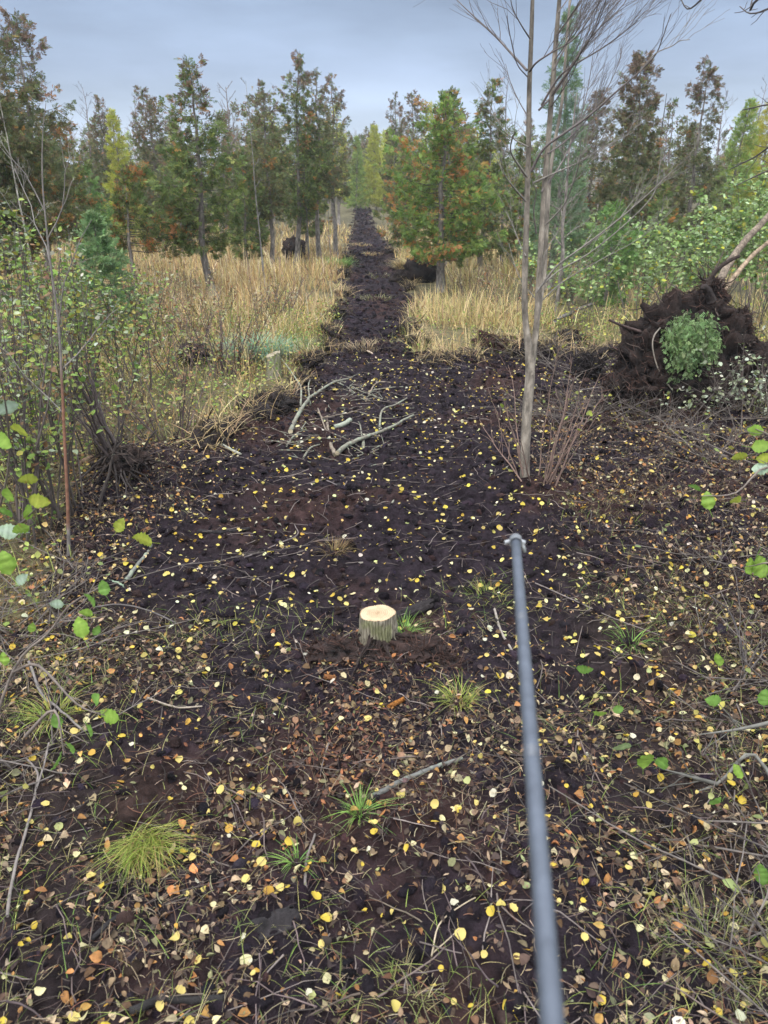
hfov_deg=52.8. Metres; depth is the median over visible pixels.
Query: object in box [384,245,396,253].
turf clod
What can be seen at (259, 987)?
twig
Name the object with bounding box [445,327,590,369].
brush heap
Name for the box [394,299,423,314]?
turf clod
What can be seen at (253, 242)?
cedar tree
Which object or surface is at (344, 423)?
fallen branch
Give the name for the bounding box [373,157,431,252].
cedar tree
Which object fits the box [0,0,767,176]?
sky
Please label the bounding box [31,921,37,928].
fallen leaf
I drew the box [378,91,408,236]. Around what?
cedar tree
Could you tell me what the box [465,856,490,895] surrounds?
twig
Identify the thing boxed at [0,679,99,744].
grass tuft
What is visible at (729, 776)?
brush heap
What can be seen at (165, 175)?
cedar tree
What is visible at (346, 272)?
turf clod
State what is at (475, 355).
turf clod
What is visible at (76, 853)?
fallen leaf
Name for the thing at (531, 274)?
leafy shrub
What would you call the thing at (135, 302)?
alder shrub
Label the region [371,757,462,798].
fallen branch
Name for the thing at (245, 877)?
fallen leaf
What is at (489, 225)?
cedar tree
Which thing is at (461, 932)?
fallen leaf
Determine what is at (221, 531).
fallen branch
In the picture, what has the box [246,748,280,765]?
twig
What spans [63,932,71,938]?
fallen leaf
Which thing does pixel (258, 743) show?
rotten wood
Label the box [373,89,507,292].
cedar tree
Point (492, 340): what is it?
clod
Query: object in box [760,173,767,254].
leafy shrub
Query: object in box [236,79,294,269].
cedar tree
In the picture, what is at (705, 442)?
brush heap
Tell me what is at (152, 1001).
fallen branch
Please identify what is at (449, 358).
turf clod
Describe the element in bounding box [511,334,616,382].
brush heap
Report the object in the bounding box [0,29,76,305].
cedar tree
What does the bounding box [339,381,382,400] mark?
fallen branch
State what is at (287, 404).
clod
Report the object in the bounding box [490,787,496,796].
fallen leaf
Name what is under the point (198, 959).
fallen leaf
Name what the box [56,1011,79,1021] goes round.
fallen leaf
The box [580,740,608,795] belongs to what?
twig
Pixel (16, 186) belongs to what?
dead tree
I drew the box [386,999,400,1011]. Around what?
fallen leaf
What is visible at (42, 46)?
cedar tree
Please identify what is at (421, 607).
rotten wood
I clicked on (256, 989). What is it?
twig
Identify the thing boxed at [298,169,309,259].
dead tree
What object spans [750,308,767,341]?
brush heap
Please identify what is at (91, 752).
fallen leaf
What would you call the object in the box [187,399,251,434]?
turf clod
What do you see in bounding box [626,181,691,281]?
cedar sapling
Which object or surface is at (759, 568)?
sapling
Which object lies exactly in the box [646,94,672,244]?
dead tree
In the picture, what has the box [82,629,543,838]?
wood crumbs
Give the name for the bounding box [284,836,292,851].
fallen leaf
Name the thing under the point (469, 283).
twiggy shrub
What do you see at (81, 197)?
cedar tree
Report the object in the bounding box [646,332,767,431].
brush heap
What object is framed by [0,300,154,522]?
alder shrub
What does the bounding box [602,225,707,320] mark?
leafy shrub
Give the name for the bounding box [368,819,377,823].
fallen leaf
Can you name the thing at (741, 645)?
fallen branch
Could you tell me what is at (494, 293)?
twiggy shrub
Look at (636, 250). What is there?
leafy shrub
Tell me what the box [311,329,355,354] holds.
turf clod
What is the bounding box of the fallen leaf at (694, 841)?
[690,839,699,844]
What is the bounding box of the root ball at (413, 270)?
[388,257,436,283]
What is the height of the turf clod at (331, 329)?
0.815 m
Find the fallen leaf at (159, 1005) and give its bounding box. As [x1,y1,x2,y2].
[156,991,163,1011]
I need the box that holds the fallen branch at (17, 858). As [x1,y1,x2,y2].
[6,742,48,916]
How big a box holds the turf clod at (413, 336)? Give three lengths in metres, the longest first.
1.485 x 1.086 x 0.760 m
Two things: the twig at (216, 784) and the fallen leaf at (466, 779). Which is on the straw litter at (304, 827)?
the fallen leaf at (466, 779)
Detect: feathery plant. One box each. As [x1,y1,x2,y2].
[204,327,333,364]
[314,254,359,268]
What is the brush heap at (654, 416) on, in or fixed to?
on the dirt track
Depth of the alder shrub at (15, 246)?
6.60 m
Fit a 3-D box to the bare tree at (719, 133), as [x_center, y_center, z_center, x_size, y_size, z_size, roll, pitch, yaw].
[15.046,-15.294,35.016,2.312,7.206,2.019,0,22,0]
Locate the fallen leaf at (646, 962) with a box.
[643,959,650,966]
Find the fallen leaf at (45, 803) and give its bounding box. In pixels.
[41,800,53,807]
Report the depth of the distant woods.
54.67 m
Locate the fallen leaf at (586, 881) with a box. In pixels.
[581,879,588,884]
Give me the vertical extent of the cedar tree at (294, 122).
7.677 m
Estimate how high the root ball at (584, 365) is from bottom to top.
0.914 m
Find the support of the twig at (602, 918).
on the dirt track
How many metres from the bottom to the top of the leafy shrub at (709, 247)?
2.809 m
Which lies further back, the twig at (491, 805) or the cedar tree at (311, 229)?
the cedar tree at (311, 229)
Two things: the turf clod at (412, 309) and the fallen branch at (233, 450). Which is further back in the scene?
the turf clod at (412, 309)
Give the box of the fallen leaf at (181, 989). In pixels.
[167,985,185,993]
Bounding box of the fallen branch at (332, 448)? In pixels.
[317,408,336,456]
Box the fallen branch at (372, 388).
[365,381,385,401]
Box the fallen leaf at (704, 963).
[702,960,710,965]
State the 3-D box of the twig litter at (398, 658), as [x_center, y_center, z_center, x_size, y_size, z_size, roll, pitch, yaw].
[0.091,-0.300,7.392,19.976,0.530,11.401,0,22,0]
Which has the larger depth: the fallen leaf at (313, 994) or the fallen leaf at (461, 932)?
the fallen leaf at (461, 932)
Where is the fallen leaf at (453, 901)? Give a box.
[450,899,459,906]
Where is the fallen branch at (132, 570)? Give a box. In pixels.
[123,545,152,581]
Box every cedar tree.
[0,6,94,281]
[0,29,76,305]
[0,122,78,295]
[44,121,106,262]
[76,165,117,255]
[81,94,121,248]
[108,161,197,288]
[124,85,187,247]
[139,52,247,297]
[148,142,206,257]
[223,146,269,266]
[227,132,274,245]
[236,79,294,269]
[261,49,338,266]
[272,135,332,250]
[294,67,342,262]
[304,73,359,258]
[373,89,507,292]
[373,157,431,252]
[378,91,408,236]
[390,90,428,228]
[417,85,477,265]
[450,77,524,273]
[494,133,560,262]
[550,87,623,267]
[582,49,678,268]
[656,54,742,261]
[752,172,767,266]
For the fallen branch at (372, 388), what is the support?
on the dirt track
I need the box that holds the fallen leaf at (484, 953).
[481,947,487,957]
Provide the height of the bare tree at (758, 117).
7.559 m
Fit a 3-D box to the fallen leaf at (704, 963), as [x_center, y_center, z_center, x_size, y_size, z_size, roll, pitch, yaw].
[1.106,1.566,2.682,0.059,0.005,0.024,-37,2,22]
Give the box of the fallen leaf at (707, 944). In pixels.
[705,936,713,947]
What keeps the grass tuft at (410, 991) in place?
on the dirt track
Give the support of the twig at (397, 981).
on the dirt track
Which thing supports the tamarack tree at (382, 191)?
on the ground at (346, 216)
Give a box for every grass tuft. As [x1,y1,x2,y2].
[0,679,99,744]
[70,801,217,900]
[165,390,254,453]
[252,833,329,879]
[313,534,361,555]
[321,780,405,836]
[339,336,389,351]
[346,949,447,1022]
[360,293,390,301]
[373,253,406,268]
[397,607,429,632]
[415,670,495,714]
[462,577,511,602]
[599,619,667,653]
[619,875,767,1016]
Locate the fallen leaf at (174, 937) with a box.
[167,931,179,943]
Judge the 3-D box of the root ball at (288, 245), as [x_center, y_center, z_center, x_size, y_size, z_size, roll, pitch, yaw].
[-3.992,-11.562,34.119,1.551,1.584,1.084,0,22,0]
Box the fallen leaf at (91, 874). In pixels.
[86,872,95,877]
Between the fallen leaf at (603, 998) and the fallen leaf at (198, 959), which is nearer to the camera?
the fallen leaf at (603, 998)
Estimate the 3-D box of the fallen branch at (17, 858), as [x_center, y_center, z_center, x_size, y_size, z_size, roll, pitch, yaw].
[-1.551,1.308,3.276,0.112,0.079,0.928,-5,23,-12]
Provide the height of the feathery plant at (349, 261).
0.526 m
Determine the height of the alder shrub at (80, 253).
2.315 m
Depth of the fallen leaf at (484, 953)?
2.71 m
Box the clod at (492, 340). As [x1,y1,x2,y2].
[470,329,520,352]
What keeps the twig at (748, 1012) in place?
on the dirt track
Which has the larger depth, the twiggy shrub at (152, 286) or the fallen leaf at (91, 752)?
the twiggy shrub at (152, 286)
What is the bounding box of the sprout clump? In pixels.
[478,336,609,485]
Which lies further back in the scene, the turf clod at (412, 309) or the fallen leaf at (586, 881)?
the turf clod at (412, 309)
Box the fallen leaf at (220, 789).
[216,785,229,793]
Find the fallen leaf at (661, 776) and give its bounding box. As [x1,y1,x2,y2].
[657,771,663,781]
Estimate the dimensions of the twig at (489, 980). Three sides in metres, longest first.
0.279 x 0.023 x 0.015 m
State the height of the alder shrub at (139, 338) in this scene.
1.634 m
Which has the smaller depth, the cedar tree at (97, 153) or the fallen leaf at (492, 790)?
the fallen leaf at (492, 790)
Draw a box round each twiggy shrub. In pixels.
[81,347,214,441]
[113,260,175,314]
[115,276,200,348]
[123,298,242,384]
[128,252,184,315]
[135,290,229,353]
[147,255,220,305]
[148,281,275,379]
[176,279,239,331]
[177,307,281,376]
[245,272,296,331]
[258,272,328,318]
[443,254,505,299]
[473,263,552,319]
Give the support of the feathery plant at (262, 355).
on the ground at (346, 216)
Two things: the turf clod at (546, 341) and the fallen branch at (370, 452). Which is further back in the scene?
the turf clod at (546, 341)
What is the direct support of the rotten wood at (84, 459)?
on the ground at (346, 216)
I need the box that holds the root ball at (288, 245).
[281,233,307,258]
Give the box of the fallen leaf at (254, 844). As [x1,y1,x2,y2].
[251,841,259,846]
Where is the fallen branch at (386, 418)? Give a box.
[357,412,415,418]
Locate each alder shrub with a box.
[0,196,54,366]
[0,198,50,485]
[0,200,84,355]
[0,201,66,413]
[0,216,107,471]
[0,226,86,532]
[0,227,34,416]
[0,262,71,550]
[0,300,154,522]
[7,250,167,456]
[9,216,131,399]
[27,254,163,392]
[80,283,191,399]
[91,257,177,363]
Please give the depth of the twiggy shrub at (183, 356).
11.21 m
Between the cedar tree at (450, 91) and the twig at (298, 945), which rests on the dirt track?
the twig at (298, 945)
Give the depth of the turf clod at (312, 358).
12.18 m
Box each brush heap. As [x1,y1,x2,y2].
[0,525,316,617]
[0,543,194,669]
[0,652,172,808]
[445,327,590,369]
[492,378,678,427]
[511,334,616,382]
[537,370,691,411]
[546,378,752,432]
[549,786,767,1016]
[597,715,767,954]
[607,407,767,471]
[614,518,767,576]
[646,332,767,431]
[663,558,767,722]
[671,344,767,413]
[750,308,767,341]
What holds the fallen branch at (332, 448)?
on the dirt track
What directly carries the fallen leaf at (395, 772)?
on the dirt track
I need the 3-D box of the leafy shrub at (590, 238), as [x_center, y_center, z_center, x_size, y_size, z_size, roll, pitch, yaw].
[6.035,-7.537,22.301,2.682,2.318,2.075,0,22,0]
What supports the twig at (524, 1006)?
on the dirt track
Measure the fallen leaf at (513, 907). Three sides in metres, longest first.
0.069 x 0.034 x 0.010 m
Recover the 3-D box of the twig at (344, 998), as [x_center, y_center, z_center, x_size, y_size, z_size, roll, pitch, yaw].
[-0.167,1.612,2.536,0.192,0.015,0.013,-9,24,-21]
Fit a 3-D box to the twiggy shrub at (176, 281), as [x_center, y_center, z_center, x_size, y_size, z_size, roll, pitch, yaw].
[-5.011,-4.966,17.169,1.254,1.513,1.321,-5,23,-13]
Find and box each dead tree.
[0,68,49,316]
[241,77,264,279]
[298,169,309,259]
[323,198,329,248]
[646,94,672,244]
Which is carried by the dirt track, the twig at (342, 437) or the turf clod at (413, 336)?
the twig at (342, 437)
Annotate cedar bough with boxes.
[660,310,728,385]
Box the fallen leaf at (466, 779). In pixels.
[463,776,470,783]
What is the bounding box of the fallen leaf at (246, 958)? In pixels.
[240,954,251,964]
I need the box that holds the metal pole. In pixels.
[504,533,564,1023]
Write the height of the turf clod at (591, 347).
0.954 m
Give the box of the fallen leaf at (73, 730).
[70,727,77,735]
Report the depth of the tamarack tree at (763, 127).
30.81 m
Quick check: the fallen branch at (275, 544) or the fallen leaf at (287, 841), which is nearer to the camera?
the fallen leaf at (287, 841)
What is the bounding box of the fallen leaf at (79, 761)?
[75,757,84,763]
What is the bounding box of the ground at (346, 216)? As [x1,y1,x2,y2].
[0,176,767,629]
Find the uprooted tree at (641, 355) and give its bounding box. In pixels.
[589,212,767,418]
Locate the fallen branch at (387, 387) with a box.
[372,386,406,390]
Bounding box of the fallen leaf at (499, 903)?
[496,899,505,905]
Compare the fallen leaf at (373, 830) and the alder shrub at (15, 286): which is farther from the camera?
the alder shrub at (15, 286)
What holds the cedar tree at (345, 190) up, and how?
on the ground at (346, 216)
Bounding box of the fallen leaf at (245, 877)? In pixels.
[241,874,249,881]
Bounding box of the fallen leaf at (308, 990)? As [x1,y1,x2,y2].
[306,988,311,996]
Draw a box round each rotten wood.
[74,454,94,467]
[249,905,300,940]
[254,739,267,755]
[396,597,437,621]
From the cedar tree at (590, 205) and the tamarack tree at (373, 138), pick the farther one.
the tamarack tree at (373, 138)
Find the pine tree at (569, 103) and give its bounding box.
[515,5,604,289]
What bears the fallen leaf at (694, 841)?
on the dirt track
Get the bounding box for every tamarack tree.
[100,107,149,243]
[341,136,372,209]
[358,124,382,209]
[370,139,392,206]
[700,97,763,265]
[730,99,767,253]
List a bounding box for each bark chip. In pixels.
[323,674,336,680]
[386,696,405,707]
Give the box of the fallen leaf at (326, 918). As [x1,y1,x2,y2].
[320,913,329,921]
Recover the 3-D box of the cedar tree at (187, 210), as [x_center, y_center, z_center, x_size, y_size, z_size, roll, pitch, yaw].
[-4.723,-8.245,19.482,2.556,5.911,2.582,-9,24,-22]
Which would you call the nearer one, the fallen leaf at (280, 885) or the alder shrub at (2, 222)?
the fallen leaf at (280, 885)
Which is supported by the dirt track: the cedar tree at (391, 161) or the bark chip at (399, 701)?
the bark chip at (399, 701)
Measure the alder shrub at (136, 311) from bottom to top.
1.945 m
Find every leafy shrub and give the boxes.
[509,237,584,301]
[543,235,610,323]
[553,207,645,286]
[601,217,675,287]
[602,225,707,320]
[632,208,720,297]
[673,186,767,294]
[694,194,766,290]
[712,160,767,335]
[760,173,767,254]
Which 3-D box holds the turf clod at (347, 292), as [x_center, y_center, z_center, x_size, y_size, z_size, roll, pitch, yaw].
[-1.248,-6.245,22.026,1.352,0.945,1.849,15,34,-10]
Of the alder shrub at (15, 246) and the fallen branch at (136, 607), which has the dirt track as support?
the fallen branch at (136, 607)
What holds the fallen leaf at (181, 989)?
on the dirt track
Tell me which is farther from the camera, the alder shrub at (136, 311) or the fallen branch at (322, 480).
the alder shrub at (136, 311)
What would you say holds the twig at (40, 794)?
on the dirt track
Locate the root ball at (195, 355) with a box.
[168,338,211,365]
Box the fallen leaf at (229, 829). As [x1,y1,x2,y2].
[225,824,232,832]
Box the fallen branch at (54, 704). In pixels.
[27,661,82,729]
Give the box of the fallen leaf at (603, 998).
[599,991,605,1004]
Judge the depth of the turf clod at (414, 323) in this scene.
15.09 m
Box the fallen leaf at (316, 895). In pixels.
[311,891,320,899]
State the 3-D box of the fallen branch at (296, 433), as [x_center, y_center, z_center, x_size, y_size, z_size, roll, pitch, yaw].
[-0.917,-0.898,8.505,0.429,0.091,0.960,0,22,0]
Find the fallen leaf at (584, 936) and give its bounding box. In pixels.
[581,929,588,940]
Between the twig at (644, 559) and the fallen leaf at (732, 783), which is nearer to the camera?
the fallen leaf at (732, 783)
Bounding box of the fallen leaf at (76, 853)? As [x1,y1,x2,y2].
[73,851,79,856]
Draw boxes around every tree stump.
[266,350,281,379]
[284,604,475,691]
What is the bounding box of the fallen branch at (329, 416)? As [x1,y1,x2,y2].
[300,408,362,422]
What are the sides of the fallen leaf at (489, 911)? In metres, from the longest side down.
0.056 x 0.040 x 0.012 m
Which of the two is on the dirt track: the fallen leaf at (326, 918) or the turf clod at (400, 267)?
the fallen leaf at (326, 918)
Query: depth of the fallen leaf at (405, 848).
3.13 m
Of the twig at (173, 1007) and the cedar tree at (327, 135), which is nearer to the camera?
the twig at (173, 1007)
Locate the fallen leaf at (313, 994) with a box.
[308,990,315,1002]
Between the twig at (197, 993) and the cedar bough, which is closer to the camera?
the twig at (197, 993)
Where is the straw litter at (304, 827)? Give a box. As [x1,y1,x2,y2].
[0,383,767,1023]
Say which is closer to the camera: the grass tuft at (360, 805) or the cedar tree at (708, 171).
the grass tuft at (360, 805)
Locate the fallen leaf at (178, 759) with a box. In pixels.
[175,756,182,762]
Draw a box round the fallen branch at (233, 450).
[220,443,241,454]
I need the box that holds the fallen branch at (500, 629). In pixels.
[493,608,512,649]
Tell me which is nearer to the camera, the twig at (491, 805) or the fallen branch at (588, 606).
the twig at (491, 805)
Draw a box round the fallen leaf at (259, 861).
[256,857,266,867]
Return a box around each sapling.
[0,104,121,555]
[0,366,50,586]
[0,518,159,777]
[569,653,767,892]
[571,199,647,306]
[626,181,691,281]
[688,424,767,579]
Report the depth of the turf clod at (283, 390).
10.34 m
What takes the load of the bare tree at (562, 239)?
on the ground at (346, 216)
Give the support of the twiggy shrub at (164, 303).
on the ground at (346, 216)
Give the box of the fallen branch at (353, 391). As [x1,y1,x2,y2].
[332,377,377,400]
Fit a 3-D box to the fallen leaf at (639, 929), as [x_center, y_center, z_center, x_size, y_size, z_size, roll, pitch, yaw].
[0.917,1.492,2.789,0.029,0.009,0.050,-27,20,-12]
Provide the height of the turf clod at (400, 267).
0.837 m
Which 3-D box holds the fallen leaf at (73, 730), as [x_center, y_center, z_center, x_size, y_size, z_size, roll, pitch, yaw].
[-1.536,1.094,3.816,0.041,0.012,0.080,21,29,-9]
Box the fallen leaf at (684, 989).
[680,987,692,995]
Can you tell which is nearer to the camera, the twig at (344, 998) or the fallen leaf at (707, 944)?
the twig at (344, 998)
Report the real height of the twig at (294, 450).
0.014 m
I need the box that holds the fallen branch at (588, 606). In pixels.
[535,583,658,634]
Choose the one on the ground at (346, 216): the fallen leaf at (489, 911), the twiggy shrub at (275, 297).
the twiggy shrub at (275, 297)
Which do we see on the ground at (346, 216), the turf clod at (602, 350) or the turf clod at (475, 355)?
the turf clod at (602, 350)
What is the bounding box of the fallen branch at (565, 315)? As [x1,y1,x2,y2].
[553,303,594,322]
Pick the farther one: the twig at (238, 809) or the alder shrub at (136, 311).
the alder shrub at (136, 311)
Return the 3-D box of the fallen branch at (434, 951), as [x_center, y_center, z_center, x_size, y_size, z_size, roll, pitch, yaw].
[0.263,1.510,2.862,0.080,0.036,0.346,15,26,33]
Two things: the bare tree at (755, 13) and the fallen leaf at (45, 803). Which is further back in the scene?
the bare tree at (755, 13)
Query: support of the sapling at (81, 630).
on the dirt track
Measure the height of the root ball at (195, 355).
0.839 m
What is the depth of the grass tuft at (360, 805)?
3.36 m
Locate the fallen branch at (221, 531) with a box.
[198,527,249,533]
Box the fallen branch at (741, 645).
[693,583,745,663]
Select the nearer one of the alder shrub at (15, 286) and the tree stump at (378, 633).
the tree stump at (378, 633)
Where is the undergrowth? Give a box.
[0,296,767,632]
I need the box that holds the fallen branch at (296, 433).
[280,420,309,446]
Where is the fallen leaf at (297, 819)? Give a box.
[293,816,301,825]
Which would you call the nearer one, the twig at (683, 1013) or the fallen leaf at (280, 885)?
the twig at (683, 1013)
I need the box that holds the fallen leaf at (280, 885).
[275,883,287,890]
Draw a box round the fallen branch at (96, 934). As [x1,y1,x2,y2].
[88,911,120,942]
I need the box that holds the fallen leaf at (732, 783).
[727,780,735,785]
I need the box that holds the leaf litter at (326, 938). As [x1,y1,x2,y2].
[0,340,767,1023]
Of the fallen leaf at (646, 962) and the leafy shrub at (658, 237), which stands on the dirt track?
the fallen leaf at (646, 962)
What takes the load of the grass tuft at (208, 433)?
on the dirt track
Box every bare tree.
[72,83,102,219]
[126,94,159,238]
[419,0,729,477]
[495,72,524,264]
[549,88,594,317]
[652,106,690,220]
[679,0,767,185]
[697,86,742,214]
[731,75,767,197]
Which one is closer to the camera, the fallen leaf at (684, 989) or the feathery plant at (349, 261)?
the fallen leaf at (684, 989)
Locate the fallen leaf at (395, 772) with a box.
[389,767,398,775]
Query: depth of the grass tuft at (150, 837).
3.11 m
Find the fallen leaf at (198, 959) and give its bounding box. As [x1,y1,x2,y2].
[195,955,205,963]
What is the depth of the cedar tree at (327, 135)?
30.20 m
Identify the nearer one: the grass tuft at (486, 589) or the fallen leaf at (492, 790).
the fallen leaf at (492, 790)
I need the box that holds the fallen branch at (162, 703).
[147,697,201,708]
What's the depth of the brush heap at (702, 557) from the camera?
5.54 m
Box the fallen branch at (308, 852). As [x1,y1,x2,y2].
[303,833,315,905]
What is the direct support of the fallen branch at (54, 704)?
on the dirt track
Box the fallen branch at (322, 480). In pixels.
[307,480,336,485]
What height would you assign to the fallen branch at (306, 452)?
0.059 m
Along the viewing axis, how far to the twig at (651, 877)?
3.03 m
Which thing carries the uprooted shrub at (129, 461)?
on the dirt track
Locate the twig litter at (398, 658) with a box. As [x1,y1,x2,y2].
[0,358,767,1023]
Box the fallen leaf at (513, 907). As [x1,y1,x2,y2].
[509,903,519,915]
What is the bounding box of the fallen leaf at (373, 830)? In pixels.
[370,828,377,833]
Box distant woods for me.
[5,81,767,237]
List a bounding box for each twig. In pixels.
[0,914,47,971]
[6,1000,50,1022]
[7,791,69,797]
[56,906,95,978]
[71,933,80,1003]
[89,912,95,945]
[143,1000,208,1017]
[173,990,224,995]
[183,767,245,798]
[210,778,253,834]
[233,978,316,1007]
[243,789,286,809]
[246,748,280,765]
[252,806,268,859]
[254,958,261,1023]
[255,953,259,1023]
[269,440,299,445]
[274,754,338,770]
[279,449,310,450]
[293,920,305,989]
[305,992,359,1017]
[310,537,355,542]
[315,660,341,673]
[326,428,361,447]
[341,866,384,910]
[352,753,419,763]
[369,897,421,921]
[378,946,445,997]
[429,692,472,713]
[443,889,457,966]
[447,929,498,987]
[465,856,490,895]
[481,794,507,819]
[518,984,525,1023]
[579,872,620,948]
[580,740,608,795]
[619,865,692,881]
[620,554,667,564]
[633,806,700,817]
[651,1003,740,1022]
[658,977,736,1023]
[730,1011,764,1015]
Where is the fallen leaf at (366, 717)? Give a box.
[360,715,371,721]
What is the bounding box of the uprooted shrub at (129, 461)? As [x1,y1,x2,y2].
[49,356,186,505]
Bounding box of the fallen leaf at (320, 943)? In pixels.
[318,939,323,948]
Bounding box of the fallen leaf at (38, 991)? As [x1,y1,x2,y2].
[30,987,45,995]
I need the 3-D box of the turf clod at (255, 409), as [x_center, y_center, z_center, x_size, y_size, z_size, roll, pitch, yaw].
[-1.600,-1.142,9.120,0.836,0.709,0.955,1,22,2]
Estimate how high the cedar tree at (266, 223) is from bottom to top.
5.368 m
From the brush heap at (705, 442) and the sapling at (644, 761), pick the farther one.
the brush heap at (705, 442)
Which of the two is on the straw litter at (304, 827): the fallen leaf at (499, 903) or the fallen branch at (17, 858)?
the fallen leaf at (499, 903)
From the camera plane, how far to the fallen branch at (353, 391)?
10.76 m
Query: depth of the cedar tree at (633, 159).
25.41 m
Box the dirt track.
[0,206,767,1023]
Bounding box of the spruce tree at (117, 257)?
[50,207,169,342]
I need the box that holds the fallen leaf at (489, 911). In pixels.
[486,905,498,915]
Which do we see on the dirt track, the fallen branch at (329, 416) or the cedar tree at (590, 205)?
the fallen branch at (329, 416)
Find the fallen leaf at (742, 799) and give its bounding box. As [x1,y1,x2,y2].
[735,794,746,803]
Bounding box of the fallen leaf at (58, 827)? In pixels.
[54,822,62,831]
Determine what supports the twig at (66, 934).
on the dirt track
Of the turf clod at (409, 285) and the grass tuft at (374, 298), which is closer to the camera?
the grass tuft at (374, 298)
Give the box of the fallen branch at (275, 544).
[244,524,298,557]
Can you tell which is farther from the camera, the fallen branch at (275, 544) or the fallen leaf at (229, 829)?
the fallen branch at (275, 544)
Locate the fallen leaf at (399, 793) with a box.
[396,791,404,798]
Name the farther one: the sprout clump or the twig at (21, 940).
the sprout clump
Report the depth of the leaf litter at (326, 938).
3.64 m
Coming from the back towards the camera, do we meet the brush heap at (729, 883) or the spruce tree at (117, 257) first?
the spruce tree at (117, 257)
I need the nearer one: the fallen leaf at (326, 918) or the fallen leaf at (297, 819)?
the fallen leaf at (326, 918)
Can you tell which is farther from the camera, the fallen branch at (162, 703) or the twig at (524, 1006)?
the fallen branch at (162, 703)
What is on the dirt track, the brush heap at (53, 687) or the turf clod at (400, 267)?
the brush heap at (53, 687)
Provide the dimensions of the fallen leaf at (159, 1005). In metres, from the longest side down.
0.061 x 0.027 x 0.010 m
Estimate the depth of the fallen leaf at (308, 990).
2.57 m
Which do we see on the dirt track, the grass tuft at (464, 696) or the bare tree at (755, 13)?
the grass tuft at (464, 696)
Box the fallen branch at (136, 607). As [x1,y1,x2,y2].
[95,604,175,622]
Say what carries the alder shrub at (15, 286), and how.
on the ground at (346, 216)
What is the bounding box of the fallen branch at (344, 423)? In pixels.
[333,418,351,427]
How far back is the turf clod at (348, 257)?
34.06 m
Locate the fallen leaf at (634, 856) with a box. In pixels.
[630,852,637,858]
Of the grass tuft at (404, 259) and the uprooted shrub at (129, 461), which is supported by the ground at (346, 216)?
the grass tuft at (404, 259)
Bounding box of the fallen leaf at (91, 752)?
[86,749,94,754]
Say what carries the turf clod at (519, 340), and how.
on the ground at (346, 216)
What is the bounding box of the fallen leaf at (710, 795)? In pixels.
[708,793,713,798]
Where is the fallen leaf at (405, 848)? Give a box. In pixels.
[403,842,409,851]
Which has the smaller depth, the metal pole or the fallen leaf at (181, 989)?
the metal pole
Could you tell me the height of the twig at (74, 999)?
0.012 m
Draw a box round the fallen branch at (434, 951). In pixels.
[431,892,486,956]
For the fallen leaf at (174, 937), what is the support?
on the dirt track
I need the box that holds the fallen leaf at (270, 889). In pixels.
[263,886,278,893]
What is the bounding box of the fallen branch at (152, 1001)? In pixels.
[129,994,224,1014]
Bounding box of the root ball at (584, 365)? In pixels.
[566,345,612,382]
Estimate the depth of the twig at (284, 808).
3.40 m
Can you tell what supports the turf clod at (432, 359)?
on the dirt track
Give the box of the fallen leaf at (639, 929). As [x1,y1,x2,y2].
[635,921,643,931]
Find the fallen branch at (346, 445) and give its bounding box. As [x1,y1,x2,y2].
[335,397,413,454]
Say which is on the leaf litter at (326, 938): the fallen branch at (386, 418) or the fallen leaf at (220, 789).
the fallen leaf at (220, 789)
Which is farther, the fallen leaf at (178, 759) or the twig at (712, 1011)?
the fallen leaf at (178, 759)
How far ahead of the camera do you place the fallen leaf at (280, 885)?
2.99 m
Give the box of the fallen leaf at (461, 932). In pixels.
[455,920,465,940]
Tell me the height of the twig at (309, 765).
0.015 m
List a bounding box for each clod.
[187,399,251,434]
[223,384,284,422]
[233,381,316,415]
[257,367,314,398]
[275,363,319,385]
[281,335,342,370]
[307,297,356,319]
[310,312,351,337]
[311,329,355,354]
[323,275,360,297]
[334,262,351,277]
[336,248,359,260]
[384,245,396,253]
[387,257,404,269]
[390,313,438,336]
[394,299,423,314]
[397,314,444,347]
[401,277,428,291]
[411,338,448,368]
[426,333,471,364]
[450,341,490,362]
[470,329,520,352]
[494,323,557,361]
[540,332,575,356]
[541,315,601,346]
[558,327,614,358]
[594,334,618,359]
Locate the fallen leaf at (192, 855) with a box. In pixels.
[189,852,195,860]
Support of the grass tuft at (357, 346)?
on the dirt track
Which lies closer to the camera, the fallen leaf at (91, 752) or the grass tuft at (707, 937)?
the grass tuft at (707, 937)
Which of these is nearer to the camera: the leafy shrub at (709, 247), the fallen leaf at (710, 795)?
the fallen leaf at (710, 795)
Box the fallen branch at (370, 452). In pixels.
[346,434,391,462]
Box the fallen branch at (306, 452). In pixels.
[302,444,319,458]
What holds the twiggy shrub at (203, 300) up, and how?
on the ground at (346, 216)
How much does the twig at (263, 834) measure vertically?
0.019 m
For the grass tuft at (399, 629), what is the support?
on the dirt track
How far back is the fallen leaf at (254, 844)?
3.20 m
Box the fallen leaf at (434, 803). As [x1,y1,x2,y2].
[430,799,438,809]
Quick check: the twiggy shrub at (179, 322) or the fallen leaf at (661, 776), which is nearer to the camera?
the fallen leaf at (661, 776)

